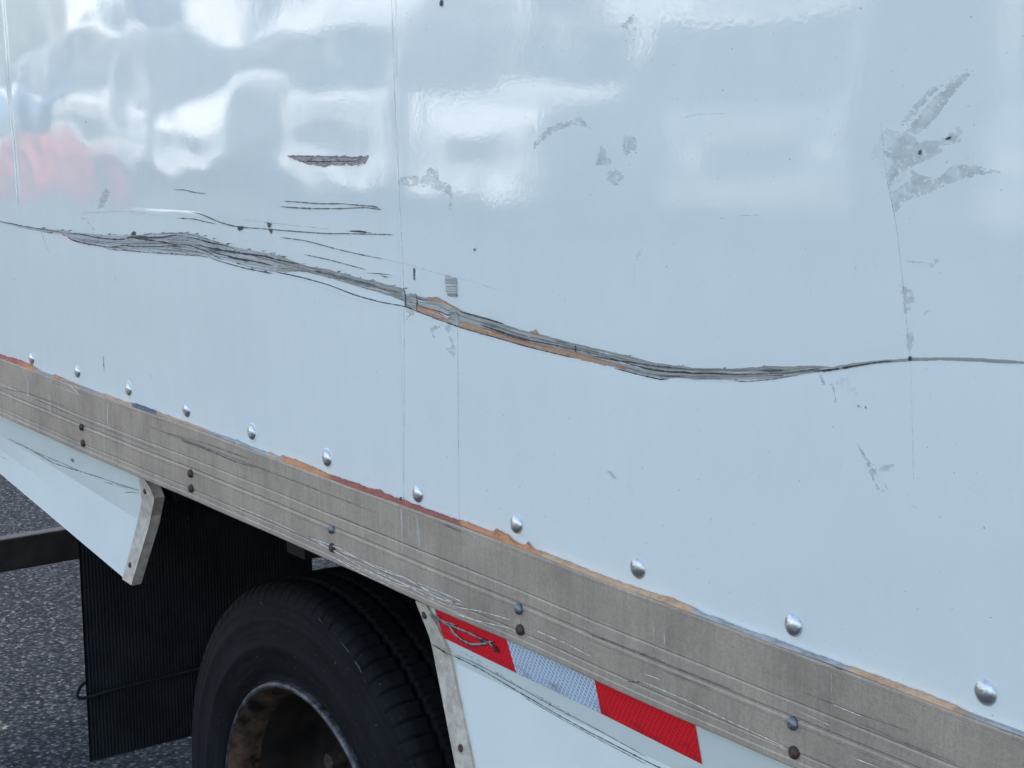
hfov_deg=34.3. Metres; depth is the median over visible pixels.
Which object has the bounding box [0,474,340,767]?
asphalt ground
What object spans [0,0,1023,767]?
box truck

